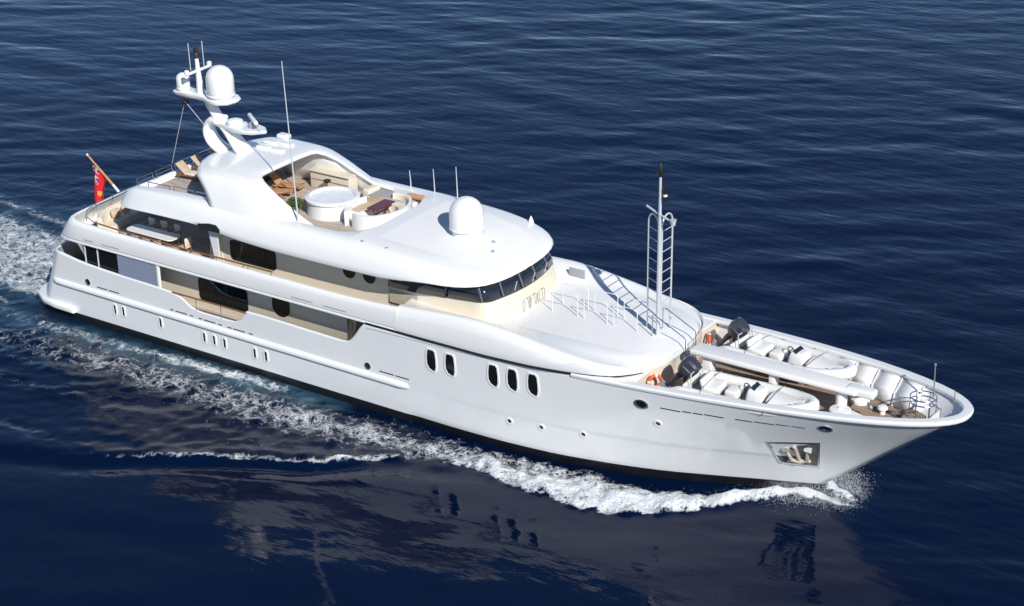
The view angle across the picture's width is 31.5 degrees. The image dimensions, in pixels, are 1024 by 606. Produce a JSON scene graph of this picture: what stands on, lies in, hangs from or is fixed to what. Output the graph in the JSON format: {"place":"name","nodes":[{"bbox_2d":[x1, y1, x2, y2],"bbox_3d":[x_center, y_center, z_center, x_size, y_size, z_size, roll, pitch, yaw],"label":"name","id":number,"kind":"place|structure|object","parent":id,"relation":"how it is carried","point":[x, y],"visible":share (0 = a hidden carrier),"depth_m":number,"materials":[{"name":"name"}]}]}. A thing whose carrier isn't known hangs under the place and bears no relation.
{"place":"outdoors","nodes":[
{"label":"outdoors","id":0,"kind":"place"},
{"bbox_2d":[263,170,276,181],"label":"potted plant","id":1,"kind":"object","parent":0,"point":[266,177],"visible":0.02,"depth_m":95.87,"materials":[{"name":"grey"}]},
{"bbox_2d":[323,179,330,185],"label":"bar stool","id":2,"kind":"object","parent":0,"point":[327,181],"visible":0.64,"depth_m":93.67,"materials":[{"name":"black plastic"}]},
{"bbox_2d":[0,0,1023,605],"bbox_3d":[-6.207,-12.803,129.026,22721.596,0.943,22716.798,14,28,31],"label":"sea","id":3,"kind":"structure","parent":0,"point":[844,174],"depth_m":104.45,"materials":[{"name":"liquid"}]},
{"bbox_2d":[38,41,973,488],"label":"motor yacht","id":4,"kind":"object","parent":3,"relation":"on","point":[470,317],"visible":0.95,"depth_m":86.44,"materials":[{"name":"paint"}]},
{"bbox_2d":[86,153,119,191],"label":"ensign staff","id":5,"kind":"object","parent":4,"relation":"attached to","point":[106,177],"visible":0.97,"depth_m":100.51,"materials":[{"name":"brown wood"}]},
{"bbox_2d":[91,158,105,201],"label":"ensign flag","id":6,"kind":"object","parent":5,"relation":"hanging from","point":[99,181],"visible":0.84,"depth_m":101.00,"materials":[{"name":"red fabric"}]},
{"bbox_2d":[110,208,120,217],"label":"scatter cushion","id":7,"kind":"object","parent":4,"relation":"on","point":[115,212],"visible":1,"depth_m":98.11,"materials":[{"name":"beige fabric"}]},
{"bbox_2d":[121,206,130,213],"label":"scatter cushion","id":8,"kind":"object","parent":4,"relation":"on","point":[124,210],"visible":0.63,"depth_m":98.68,"materials":[{"name":"beige fabric"}]},
{"bbox_2d":[144,217,155,237],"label":"dining chair","id":9,"kind":"object","parent":4,"relation":"on","point":[151,222],"visible":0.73,"depth_m":96.82,"materials":[{"name":"white fabric"}]},
{"bbox_2d":[127,224,179,247],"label":"dining table","id":10,"kind":"object","parent":4,"relation":"on","point":[141,230],"visible":0.7,"depth_m":95.38,"materials":[{"name":"white"}]},
{"bbox_2d":[156,220,168,241],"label":"dining chair","id":11,"kind":"object","parent":4,"relation":"on","point":[164,225],"visible":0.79,"depth_m":96.38,"materials":[{"name":"white fabric"}]},
{"bbox_2d":[168,223,180,244],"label":"dining chair","id":12,"kind":"object","parent":4,"relation":"on","point":[177,229],"visible":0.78,"depth_m":95.90,"materials":[{"name":"white fabric"}]},
{"bbox_2d":[178,236,191,252],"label":"dining chair","id":13,"kind":"object","parent":4,"relation":"on","point":[188,242],"visible":0.75,"depth_m":94.23,"materials":[{"name":"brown wood"}]},
{"bbox_2d":[175,160,198,178],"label":"sun lounger","id":14,"kind":"object","parent":4,"relation":"on","point":[184,168],"visible":0.66,"depth_m":96.33,"materials":[{"name":"beige fabric"}]},
{"bbox_2d":[190,154,202,169],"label":"sun lounger","id":15,"kind":"object","parent":4,"relation":"on","point":[197,159],"visible":0.32,"depth_m":97.31,"materials":[{"name":"beige fabric"}]},
{"bbox_2d":[271,184,293,198],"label":"deck chair","id":16,"kind":"object","parent":4,"relation":"on","point":[279,191],"visible":0.33,"depth_m":93.81,"materials":[{"name":"brown wood"}]},
{"bbox_2d":[268,171,304,192],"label":"deck chair","id":17,"kind":"object","parent":4,"relation":"on","point":[276,179],"visible":0.77,"depth_m":94.61,"materials":[{"name":"brown wood"}]},
{"bbox_2d":[286,197,303,213],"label":"potted plant","id":18,"kind":"object","parent":4,"relation":"on","point":[291,202],"visible":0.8,"depth_m":91.14,"materials":[{"name":"green plant"}]},
{"bbox_2d":[366,199,394,214],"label":"folding table","id":19,"kind":"object","parent":4,"relation":"on","point":[380,205],"visible":0.8,"depth_m":90.61,"materials":[{"name":"brown wood"}]},
{"bbox_2d":[407,193,424,200],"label":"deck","id":20,"kind":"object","parent":4,"relation":"on","point":[416,197],"visible":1,"depth_m":91.64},
{"bbox_2d":[647,374,661,385],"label":"life ring","id":21,"kind":"object","parent":4,"relation":"attached to","point":[651,377],"visible":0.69,"depth_m":80.76,"materials":[{"name":"orange plastic"}]},
{"bbox_2d":[707,332,710,344],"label":"life ring","id":22,"kind":"object","parent":4,"relation":"attached to","point":[709,338],"visible":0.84,"depth_m":84.54,"materials":[{"name":"orange plastic"}]},
{"bbox_2d":[659,355,819,416],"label":"inflatable tender","id":23,"kind":"object","parent":4,"relation":"on","point":[697,378],"visible":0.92,"depth_m":79.04,"materials":[{"name":"white rubber"},{"name":"black plastic"}]},
{"bbox_2d":[711,317,857,384],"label":"inflatable tender","id":24,"kind":"object","parent":4,"relation":"on","point":[746,340],"visible":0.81,"depth_m":82.29,"materials":[{"name":"white rubber"},{"name":"black plastic"}]},
{"bbox_2d":[781,446,811,463],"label":"anchor","id":25,"kind":"object","parent":4,"relation":"attached to","point":[798,459],"visible":1,"depth_m":79.23,"materials":[{"name":"metal"}]},
{"bbox_2d":[475,455,874,513],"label":"bow spray","id":26,"kind":"object","parent":3,"relation":"on","point":[782,491],"visible":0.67,"depth_m":80.22,"materials":[{"name":"white liquid"}]}
]}

